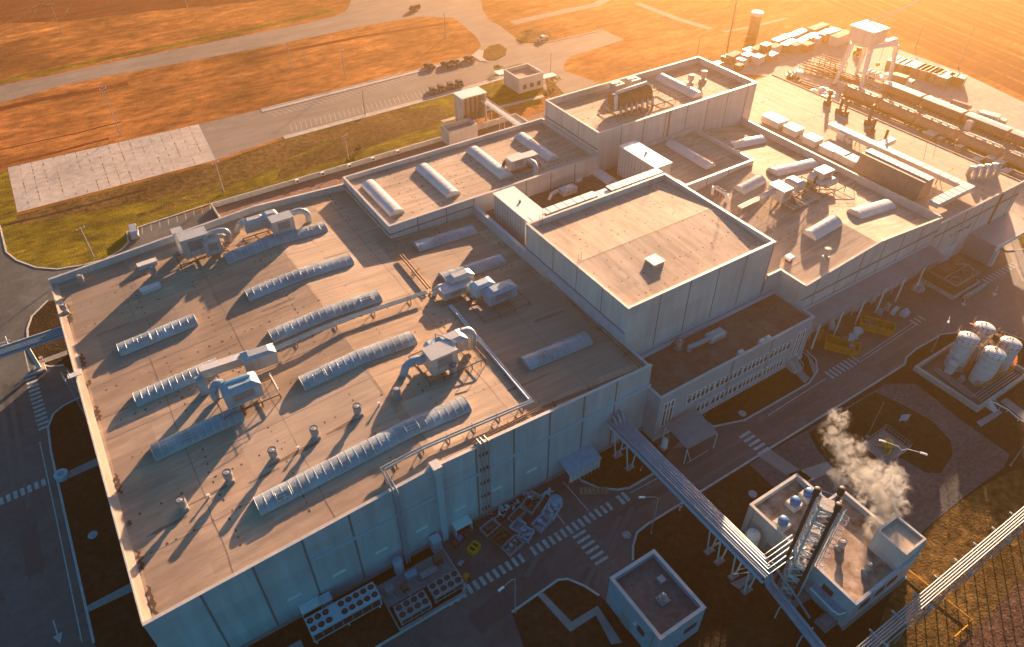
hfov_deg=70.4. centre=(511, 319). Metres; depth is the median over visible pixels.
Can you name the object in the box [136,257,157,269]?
roof curb
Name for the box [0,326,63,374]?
pipe bridge
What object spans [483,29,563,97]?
round island
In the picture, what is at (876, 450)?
fence
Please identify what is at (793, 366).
entrance steps
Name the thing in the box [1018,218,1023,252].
sunny verge
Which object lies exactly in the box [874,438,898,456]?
gas regulator
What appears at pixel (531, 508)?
waste skip
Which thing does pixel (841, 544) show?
roof vent
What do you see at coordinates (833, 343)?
roll off container
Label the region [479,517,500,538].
waste skip
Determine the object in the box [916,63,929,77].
cargo container
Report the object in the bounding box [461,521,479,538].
waste skip
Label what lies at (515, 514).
waste skip
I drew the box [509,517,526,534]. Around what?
waste skip
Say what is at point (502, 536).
waste skip
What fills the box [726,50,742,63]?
cargo container
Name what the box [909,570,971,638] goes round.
gas pipe
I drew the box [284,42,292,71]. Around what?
utility pole
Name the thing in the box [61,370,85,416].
service ladder
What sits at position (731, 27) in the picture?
floodlight mast
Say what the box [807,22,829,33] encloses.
cargo container
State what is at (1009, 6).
stubble field
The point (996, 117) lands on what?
lorry
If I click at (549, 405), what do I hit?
pipe run
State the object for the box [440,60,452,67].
parked car
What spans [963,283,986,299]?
wall
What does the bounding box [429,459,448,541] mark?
duct
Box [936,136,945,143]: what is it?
timber crate
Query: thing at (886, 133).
vent stack
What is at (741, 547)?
pipe bridge
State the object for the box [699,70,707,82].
roof vent
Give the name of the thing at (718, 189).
pipe arch
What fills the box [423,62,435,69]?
parked car
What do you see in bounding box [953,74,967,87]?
cargo container
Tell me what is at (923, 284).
stored goods
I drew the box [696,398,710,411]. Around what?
window
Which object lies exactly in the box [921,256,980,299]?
cooling tower
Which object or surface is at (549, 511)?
waste skip
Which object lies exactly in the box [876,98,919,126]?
tank wagon
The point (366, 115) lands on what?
pavement
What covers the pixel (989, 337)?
catwalk
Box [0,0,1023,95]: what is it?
ploughed field
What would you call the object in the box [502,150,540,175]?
air handling unit
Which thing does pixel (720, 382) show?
window
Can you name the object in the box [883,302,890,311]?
stored goods
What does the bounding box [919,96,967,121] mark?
flat wagon
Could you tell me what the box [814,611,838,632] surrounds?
plinth
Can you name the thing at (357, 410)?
roof vent
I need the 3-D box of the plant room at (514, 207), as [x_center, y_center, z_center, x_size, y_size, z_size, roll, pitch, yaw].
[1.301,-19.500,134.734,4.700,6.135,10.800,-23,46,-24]
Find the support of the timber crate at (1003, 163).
on the yard at (977, 94)
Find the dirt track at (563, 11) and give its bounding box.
[0,0,788,165]
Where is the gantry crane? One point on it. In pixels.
(870, 36)
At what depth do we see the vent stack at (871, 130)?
168.06 m
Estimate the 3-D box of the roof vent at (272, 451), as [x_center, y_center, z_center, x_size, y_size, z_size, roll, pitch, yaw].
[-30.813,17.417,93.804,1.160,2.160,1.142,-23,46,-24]
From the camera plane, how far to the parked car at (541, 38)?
246.78 m
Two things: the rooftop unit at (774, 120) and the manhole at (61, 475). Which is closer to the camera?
the manhole at (61, 475)
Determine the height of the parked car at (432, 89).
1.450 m
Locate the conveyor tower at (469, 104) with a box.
[453,86,486,121]
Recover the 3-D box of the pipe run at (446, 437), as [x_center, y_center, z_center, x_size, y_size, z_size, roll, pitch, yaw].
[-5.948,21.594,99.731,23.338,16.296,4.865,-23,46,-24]
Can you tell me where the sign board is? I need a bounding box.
[899,414,909,422]
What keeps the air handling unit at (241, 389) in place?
on the factory hall at (260, 547)
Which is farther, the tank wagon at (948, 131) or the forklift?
the forklift
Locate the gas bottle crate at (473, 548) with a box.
[467,540,480,556]
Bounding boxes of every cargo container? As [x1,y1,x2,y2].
[713,60,723,66]
[720,54,729,63]
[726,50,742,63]
[733,62,743,71]
[735,56,748,65]
[741,52,753,62]
[742,46,753,53]
[750,44,760,54]
[751,53,765,64]
[759,42,771,54]
[765,51,777,62]
[771,34,790,43]
[771,42,781,53]
[780,38,797,52]
[787,28,807,39]
[789,42,801,53]
[797,36,809,42]
[800,41,814,52]
[804,32,819,41]
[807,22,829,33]
[812,35,822,45]
[818,29,826,42]
[821,27,840,42]
[828,29,849,47]
[885,55,902,69]
[893,57,907,71]
[897,58,913,73]
[902,59,919,74]
[909,62,925,77]
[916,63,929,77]
[917,65,934,79]
[924,66,939,81]
[929,68,941,82]
[933,68,949,78]
[934,71,956,86]
[949,72,958,84]
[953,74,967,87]
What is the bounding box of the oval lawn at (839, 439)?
[809,392,952,477]
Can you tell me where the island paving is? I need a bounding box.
[472,50,488,61]
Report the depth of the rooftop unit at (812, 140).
163.58 m
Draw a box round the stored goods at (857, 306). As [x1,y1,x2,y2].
[850,303,859,311]
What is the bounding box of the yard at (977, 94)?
[723,26,1023,280]
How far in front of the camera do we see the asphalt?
109.54 m
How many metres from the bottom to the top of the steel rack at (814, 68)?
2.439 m
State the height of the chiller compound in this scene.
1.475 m
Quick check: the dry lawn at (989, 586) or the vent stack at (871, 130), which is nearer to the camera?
the dry lawn at (989, 586)
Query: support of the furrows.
on the ground at (151, 101)
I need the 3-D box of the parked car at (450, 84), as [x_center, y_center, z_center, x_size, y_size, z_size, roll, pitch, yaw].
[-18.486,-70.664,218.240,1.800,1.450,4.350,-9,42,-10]
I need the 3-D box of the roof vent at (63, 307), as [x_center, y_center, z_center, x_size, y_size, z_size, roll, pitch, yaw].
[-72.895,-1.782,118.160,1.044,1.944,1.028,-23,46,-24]
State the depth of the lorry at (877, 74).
220.53 m
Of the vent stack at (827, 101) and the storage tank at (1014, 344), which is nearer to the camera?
the storage tank at (1014, 344)
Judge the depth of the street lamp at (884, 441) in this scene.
103.54 m
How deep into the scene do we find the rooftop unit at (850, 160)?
156.51 m
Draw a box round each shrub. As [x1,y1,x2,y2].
[353,145,362,151]
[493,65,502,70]
[546,77,560,83]
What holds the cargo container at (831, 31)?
on the yard at (977, 94)
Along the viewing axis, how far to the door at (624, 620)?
91.57 m
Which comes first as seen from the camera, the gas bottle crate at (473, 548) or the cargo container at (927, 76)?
the gas bottle crate at (473, 548)
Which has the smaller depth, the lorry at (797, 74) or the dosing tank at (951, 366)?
the dosing tank at (951, 366)
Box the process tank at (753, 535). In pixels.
[745,528,760,546]
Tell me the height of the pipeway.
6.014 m
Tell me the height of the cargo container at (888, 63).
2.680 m
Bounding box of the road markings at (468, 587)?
[0,207,1017,642]
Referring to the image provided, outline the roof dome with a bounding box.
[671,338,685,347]
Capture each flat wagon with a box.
[881,80,925,105]
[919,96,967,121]
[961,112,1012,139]
[1006,129,1023,146]
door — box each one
[620,611,629,629]
[763,542,777,561]
[926,251,943,270]
[938,245,955,263]
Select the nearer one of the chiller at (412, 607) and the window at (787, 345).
the chiller at (412, 607)
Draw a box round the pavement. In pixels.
[261,58,503,138]
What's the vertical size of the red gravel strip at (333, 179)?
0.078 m
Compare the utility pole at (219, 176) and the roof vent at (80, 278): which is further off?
the utility pole at (219, 176)
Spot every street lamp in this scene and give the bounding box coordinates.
[498,579,515,612]
[638,496,658,533]
[879,439,927,484]
[930,317,949,351]
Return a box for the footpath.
[38,238,1023,644]
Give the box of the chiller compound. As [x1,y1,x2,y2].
[375,548,466,630]
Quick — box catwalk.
[974,326,1004,346]
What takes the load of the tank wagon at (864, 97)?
on the railway track at (931, 113)
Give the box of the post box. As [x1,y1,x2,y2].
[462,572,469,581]
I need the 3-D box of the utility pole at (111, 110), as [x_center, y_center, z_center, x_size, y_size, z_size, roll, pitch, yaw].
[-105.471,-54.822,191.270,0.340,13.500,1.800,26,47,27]
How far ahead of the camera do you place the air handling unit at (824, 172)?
144.06 m
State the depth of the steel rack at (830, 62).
226.67 m
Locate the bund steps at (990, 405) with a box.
[985,397,1000,411]
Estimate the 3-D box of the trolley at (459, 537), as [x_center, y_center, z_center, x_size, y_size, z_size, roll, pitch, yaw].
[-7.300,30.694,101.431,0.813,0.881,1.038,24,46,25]
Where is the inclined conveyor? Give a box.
[481,98,522,129]
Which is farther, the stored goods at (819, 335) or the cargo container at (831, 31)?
the cargo container at (831, 31)
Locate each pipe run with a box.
[275,290,427,350]
[380,399,534,563]
[399,254,430,288]
[449,304,531,399]
[472,368,639,444]
[545,276,642,366]
[737,195,760,211]
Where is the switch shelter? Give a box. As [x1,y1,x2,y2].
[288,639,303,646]
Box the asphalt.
[0,206,1023,646]
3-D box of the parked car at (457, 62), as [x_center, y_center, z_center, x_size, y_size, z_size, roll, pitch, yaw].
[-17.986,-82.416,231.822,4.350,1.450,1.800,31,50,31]
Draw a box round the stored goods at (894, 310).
[889,305,899,315]
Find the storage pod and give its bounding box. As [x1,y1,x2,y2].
[658,437,668,451]
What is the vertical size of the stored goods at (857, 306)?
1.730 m
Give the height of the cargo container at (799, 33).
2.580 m
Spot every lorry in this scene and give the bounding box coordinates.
[785,69,802,79]
[866,69,888,82]
[891,72,914,87]
[980,109,1007,124]
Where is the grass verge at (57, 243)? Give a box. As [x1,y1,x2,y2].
[0,80,542,267]
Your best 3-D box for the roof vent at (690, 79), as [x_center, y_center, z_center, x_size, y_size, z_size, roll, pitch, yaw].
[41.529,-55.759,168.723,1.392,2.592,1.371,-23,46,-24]
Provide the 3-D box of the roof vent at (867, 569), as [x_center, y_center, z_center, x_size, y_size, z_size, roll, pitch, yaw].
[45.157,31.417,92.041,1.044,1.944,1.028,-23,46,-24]
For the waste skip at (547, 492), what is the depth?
107.17 m
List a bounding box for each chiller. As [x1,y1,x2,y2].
[304,581,382,643]
[393,589,431,625]
[427,569,464,603]
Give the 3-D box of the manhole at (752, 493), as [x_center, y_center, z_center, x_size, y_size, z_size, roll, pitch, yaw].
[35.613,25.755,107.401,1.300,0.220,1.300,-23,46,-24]
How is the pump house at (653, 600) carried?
on the asphalt
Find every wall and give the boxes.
[210,136,440,217]
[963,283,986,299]
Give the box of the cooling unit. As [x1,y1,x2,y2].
[853,148,934,200]
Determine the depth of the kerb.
115.60 m
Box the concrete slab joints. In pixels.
[13,126,206,205]
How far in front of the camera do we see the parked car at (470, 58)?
233.45 m
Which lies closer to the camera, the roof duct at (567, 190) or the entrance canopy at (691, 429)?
the entrance canopy at (691, 429)
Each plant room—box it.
[493,186,544,245]
[617,140,672,183]
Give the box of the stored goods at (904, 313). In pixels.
[898,308,910,318]
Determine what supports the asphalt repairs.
on the asphalt
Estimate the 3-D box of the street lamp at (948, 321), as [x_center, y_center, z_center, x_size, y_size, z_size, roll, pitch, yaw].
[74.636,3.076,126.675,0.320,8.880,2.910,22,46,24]
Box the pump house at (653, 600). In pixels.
[606,549,706,646]
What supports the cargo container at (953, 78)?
on the yard at (977, 94)
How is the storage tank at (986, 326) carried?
on the tank bund
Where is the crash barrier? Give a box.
[993,402,1023,421]
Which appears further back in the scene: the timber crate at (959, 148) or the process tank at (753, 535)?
the timber crate at (959, 148)
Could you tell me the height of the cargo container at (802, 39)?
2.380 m
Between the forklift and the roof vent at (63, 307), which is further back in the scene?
the forklift
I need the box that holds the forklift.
[853,47,861,55]
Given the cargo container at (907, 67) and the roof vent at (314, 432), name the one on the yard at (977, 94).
the cargo container at (907, 67)
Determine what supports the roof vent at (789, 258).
on the factory hall at (864, 227)
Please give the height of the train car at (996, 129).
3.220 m
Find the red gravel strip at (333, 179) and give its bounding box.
[215,112,544,216]
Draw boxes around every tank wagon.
[841,84,881,109]
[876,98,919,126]
[913,114,960,143]
[955,129,1005,158]
[1002,148,1023,172]
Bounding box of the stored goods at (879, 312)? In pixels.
[876,308,882,315]
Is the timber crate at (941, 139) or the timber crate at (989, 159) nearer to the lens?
the timber crate at (989, 159)
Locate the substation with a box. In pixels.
[440,118,477,144]
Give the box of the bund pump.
[955,374,966,383]
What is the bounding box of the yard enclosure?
[478,113,528,129]
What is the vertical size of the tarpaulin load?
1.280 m
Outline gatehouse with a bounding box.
[494,63,556,93]
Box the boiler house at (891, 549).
[741,473,926,630]
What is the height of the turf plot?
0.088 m
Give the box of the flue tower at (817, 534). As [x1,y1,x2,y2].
[773,486,848,606]
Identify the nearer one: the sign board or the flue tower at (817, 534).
the flue tower at (817, 534)
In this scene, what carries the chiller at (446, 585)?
on the turf plot
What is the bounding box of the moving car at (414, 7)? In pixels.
[409,3,420,10]
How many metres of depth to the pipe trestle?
91.66 m
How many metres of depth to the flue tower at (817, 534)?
88.06 m
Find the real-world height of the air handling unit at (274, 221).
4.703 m
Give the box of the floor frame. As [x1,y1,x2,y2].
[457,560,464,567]
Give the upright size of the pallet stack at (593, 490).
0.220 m
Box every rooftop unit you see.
[761,111,788,129]
[782,122,805,138]
[802,132,823,148]
[818,142,840,157]
[832,148,851,161]
[836,131,852,143]
[841,153,858,168]
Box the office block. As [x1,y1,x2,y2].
[640,289,815,440]
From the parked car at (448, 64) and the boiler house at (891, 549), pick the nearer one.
the boiler house at (891, 549)
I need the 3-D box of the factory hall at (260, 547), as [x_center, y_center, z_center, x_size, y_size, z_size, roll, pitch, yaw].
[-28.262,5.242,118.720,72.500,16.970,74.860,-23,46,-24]
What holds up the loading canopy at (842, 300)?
on the asphalt
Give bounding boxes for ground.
[0,0,1023,232]
[957,580,1023,646]
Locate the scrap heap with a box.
[488,489,539,522]
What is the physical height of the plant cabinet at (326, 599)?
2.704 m
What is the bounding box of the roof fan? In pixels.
[807,171,817,188]
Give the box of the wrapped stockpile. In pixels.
[810,87,839,101]
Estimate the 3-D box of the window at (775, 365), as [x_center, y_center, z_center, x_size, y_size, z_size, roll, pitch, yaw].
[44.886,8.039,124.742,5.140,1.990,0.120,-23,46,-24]
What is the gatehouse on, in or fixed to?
on the ground at (151, 101)
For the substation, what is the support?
on the ground at (151, 101)
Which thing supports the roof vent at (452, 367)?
on the factory hall at (260, 547)
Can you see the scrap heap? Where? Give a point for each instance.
(505, 511)
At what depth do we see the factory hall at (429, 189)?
145.61 m
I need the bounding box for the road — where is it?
[0,0,623,159]
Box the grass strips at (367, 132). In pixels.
[0,9,448,226]
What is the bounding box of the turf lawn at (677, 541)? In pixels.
[633,331,1023,646]
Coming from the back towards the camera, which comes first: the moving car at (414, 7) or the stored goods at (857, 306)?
the moving car at (414, 7)
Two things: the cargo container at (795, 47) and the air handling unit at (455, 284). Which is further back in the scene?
the cargo container at (795, 47)
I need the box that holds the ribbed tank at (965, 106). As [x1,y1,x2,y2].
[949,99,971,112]
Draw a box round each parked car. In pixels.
[128,223,139,239]
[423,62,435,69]
[428,86,436,93]
[436,84,444,91]
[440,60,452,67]
[447,81,454,88]
[449,59,461,65]
[455,79,463,86]
[463,55,475,61]
[537,35,548,41]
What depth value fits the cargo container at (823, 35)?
243.81 m
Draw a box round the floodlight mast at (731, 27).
[726,0,736,50]
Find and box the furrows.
[832,0,1023,83]
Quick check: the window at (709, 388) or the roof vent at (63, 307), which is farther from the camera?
the roof vent at (63, 307)
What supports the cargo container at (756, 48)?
on the yard at (977, 94)
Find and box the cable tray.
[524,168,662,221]
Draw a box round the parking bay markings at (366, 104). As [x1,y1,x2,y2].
[267,63,470,130]
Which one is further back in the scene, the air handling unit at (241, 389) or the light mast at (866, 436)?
the light mast at (866, 436)
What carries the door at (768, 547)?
in the boiler house at (891, 549)
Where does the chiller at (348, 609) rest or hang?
on the turf plot
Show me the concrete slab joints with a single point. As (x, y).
(104, 168)
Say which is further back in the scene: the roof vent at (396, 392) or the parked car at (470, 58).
the parked car at (470, 58)
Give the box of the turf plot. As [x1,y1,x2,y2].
[28,300,815,646]
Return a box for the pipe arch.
[711,186,728,201]
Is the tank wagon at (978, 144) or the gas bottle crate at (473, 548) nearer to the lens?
the gas bottle crate at (473, 548)
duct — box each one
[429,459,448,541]
[547,177,581,200]
[686,327,726,352]
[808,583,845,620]
[827,122,975,208]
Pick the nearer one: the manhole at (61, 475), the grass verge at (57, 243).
the manhole at (61, 475)
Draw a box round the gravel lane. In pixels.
[749,384,1009,532]
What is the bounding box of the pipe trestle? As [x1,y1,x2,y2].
[857,506,1023,646]
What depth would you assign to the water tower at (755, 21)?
249.60 m
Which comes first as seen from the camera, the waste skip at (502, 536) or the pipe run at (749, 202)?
the waste skip at (502, 536)
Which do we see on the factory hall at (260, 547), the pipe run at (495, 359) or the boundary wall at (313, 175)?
the pipe run at (495, 359)
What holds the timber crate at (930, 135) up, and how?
on the yard at (977, 94)
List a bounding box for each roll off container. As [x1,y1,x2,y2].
[824,333,860,356]
[860,314,895,336]
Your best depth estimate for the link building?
147.74 m
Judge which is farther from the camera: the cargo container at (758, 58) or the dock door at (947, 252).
the cargo container at (758, 58)
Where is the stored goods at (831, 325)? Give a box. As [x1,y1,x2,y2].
[827,320,834,330]
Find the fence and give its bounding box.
[862,425,912,463]
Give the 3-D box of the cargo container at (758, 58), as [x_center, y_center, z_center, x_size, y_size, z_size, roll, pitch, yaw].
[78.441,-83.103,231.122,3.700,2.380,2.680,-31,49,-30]
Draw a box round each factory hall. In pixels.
[48,183,652,646]
[343,118,600,238]
[526,173,775,354]
[544,56,757,169]
[609,117,942,333]
[643,127,754,190]
[749,74,1023,274]
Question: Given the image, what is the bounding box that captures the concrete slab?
[8,124,214,211]
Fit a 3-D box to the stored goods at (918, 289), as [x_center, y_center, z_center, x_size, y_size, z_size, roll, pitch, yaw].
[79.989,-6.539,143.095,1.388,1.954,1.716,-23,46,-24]
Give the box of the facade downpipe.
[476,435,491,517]
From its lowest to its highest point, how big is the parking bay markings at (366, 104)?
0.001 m
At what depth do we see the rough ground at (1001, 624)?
92.00 m
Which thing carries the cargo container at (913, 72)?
on the yard at (977, 94)
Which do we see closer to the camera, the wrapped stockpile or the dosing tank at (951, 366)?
the dosing tank at (951, 366)
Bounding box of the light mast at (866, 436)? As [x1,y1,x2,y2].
[865,402,883,437]
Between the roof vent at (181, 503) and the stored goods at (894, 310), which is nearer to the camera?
the roof vent at (181, 503)
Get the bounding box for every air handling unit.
[170,226,231,269]
[194,343,281,418]
[234,208,311,244]
[399,327,485,386]
[429,268,473,306]
[466,276,529,322]
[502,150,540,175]
[759,171,821,203]
[803,164,857,197]
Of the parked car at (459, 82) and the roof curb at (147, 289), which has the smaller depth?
the roof curb at (147, 289)
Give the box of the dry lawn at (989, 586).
[872,469,1023,646]
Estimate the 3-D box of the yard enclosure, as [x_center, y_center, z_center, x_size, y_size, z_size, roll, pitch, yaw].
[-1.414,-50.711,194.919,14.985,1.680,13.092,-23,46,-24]
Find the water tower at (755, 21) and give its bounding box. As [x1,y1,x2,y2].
[748,10,763,33]
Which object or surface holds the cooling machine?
on the factory hall at (722, 97)
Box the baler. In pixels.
[842,326,863,349]
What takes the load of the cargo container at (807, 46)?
on the yard at (977, 94)
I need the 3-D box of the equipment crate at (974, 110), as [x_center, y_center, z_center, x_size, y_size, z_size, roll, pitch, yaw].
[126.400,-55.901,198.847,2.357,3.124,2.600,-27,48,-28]
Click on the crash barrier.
(1007, 409)
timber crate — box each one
[919,129,940,142]
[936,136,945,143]
[953,144,965,152]
[972,156,983,163]
[982,154,996,163]
[993,158,1007,168]
[1001,167,1012,175]
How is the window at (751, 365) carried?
in the office block
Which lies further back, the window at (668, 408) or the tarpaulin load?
the window at (668, 408)
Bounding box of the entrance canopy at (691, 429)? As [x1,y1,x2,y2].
[663,409,717,463]
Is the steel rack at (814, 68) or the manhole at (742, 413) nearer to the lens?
the manhole at (742, 413)
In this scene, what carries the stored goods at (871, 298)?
on the asphalt
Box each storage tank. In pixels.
[944,325,980,373]
[968,340,1010,387]
[969,315,1000,361]
[995,330,1023,377]
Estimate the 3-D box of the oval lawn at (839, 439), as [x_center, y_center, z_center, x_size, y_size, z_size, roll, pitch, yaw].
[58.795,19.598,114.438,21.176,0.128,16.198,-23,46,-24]
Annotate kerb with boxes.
[0,30,1023,646]
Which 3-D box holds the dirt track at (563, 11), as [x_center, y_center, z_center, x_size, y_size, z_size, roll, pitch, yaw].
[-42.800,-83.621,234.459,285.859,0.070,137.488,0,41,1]
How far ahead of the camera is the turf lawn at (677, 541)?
100.44 m
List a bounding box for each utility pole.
[76,226,94,256]
[99,86,121,135]
[212,161,224,191]
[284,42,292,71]
[340,50,345,78]
[342,134,348,159]
[958,25,975,67]
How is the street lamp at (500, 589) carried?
on the turf plot
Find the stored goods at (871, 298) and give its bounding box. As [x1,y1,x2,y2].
[867,293,877,302]
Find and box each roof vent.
[58,303,69,314]
[76,273,85,285]
[147,265,157,278]
[175,496,189,513]
[222,468,235,485]
[267,446,279,462]
[309,425,320,441]
[352,403,362,418]
[392,385,401,400]
[449,362,458,377]
[674,337,683,351]
[686,74,693,85]
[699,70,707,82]
[784,253,795,263]
[821,246,831,260]
[834,537,847,551]
[861,560,874,575]
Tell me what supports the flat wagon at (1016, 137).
on the railway track at (931, 113)
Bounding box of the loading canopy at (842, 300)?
[804,242,943,348]
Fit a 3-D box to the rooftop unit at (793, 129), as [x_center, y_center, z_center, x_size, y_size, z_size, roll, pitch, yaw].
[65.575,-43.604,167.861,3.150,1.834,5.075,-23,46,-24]
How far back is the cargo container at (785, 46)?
237.65 m
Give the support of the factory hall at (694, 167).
on the asphalt
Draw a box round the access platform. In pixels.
[776,188,819,212]
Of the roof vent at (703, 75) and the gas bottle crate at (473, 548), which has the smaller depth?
the gas bottle crate at (473, 548)
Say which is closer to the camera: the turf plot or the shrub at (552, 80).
the turf plot
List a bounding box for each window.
[660,398,675,426]
[686,381,715,404]
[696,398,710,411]
[709,382,738,405]
[714,366,743,389]
[737,369,762,389]
[742,352,769,374]
[761,357,784,376]
[768,339,792,359]
[790,329,806,357]
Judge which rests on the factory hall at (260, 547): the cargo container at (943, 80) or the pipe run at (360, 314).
the pipe run at (360, 314)
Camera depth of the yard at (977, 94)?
216.28 m
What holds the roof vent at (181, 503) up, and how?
on the factory hall at (260, 547)
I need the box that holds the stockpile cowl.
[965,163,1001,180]
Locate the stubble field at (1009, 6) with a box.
[930,0,1023,38]
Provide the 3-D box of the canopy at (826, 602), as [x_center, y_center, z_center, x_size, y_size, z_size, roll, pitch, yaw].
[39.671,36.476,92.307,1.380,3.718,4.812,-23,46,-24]
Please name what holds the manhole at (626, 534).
on the asphalt
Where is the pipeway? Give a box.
[765,562,825,646]
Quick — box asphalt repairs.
[0,287,941,633]
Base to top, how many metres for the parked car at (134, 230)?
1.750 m
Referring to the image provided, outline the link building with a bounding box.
[485,166,631,247]
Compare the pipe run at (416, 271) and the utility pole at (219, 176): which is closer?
the pipe run at (416, 271)
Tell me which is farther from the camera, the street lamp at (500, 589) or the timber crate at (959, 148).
the timber crate at (959, 148)
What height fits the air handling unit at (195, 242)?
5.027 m
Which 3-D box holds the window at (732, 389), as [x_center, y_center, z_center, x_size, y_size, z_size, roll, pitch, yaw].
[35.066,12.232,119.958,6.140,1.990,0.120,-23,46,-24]
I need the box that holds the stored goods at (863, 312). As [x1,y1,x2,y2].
[854,309,871,318]
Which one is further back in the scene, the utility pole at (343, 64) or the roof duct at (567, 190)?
the utility pole at (343, 64)
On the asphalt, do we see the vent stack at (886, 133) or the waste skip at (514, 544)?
the waste skip at (514, 544)
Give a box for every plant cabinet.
[318,591,332,607]
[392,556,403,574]
[428,533,441,553]
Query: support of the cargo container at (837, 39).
on the yard at (977, 94)
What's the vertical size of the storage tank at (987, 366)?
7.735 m
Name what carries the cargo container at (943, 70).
on the yard at (977, 94)
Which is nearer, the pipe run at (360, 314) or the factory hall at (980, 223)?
the pipe run at (360, 314)
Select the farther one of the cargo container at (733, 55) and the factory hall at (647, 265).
the cargo container at (733, 55)
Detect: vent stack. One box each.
[823,90,833,105]
[835,97,844,113]
[840,101,849,116]
[864,104,876,124]
[866,118,877,134]
[880,129,889,140]
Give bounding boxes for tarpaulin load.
[549,494,562,508]
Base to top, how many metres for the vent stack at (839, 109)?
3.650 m
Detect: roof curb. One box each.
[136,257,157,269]
[139,282,160,294]
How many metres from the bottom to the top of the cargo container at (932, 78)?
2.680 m
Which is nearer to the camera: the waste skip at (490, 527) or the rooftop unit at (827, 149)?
the waste skip at (490, 527)
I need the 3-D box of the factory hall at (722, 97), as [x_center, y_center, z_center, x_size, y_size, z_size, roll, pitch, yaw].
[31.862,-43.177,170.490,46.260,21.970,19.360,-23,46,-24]
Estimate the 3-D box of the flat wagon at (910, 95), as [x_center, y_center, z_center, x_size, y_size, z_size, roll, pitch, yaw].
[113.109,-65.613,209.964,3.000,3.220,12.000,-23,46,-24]
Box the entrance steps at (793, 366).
[785,354,803,373]
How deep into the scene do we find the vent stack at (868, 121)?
171.53 m
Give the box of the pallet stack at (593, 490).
[579,487,608,494]
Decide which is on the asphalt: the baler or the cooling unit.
the baler
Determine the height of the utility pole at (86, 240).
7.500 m
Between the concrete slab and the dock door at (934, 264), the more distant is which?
the concrete slab
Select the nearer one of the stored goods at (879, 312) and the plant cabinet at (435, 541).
the plant cabinet at (435, 541)
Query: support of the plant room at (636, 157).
on the link building
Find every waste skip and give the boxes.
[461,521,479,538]
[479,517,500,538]
[490,526,513,549]
[501,534,524,557]
[507,504,526,523]
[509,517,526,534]
[517,525,534,543]
[519,490,543,516]
[531,512,551,533]
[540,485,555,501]
[541,498,562,520]
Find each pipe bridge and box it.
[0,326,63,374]
[606,410,806,595]
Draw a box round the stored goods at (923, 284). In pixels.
[920,280,924,292]
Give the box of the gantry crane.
[831,0,918,88]
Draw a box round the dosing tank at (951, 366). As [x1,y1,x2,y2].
[944,359,958,375]
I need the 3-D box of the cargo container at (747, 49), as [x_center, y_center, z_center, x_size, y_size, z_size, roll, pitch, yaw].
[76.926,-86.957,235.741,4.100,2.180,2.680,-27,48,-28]
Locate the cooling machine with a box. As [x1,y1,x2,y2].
[600,76,676,119]
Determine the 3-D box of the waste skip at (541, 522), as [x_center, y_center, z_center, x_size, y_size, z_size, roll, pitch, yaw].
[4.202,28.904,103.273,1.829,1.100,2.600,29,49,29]
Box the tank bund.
[913,341,1023,411]
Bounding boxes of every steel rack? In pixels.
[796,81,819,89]
[799,60,830,77]
[813,54,847,72]
[828,69,860,85]
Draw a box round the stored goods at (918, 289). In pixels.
[910,282,922,293]
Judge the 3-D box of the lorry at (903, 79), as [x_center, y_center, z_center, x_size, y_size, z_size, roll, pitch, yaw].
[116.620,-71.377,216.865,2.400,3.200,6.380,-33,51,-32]
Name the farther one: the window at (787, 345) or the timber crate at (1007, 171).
the timber crate at (1007, 171)
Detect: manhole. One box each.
[53,468,69,481]
[88,531,97,538]
[622,531,630,538]
[738,410,746,415]
[748,490,756,497]
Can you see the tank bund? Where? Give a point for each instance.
(967, 392)
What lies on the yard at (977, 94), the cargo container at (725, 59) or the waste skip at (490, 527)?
the cargo container at (725, 59)
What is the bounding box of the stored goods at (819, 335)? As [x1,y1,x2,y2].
[816,328,823,340]
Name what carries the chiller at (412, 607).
on the turf plot
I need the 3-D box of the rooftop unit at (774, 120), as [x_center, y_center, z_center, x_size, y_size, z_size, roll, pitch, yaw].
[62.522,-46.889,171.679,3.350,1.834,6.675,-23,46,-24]
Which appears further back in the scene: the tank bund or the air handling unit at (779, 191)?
the air handling unit at (779, 191)
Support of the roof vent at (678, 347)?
on the office block
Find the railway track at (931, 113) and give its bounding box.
[830,79,1023,174]

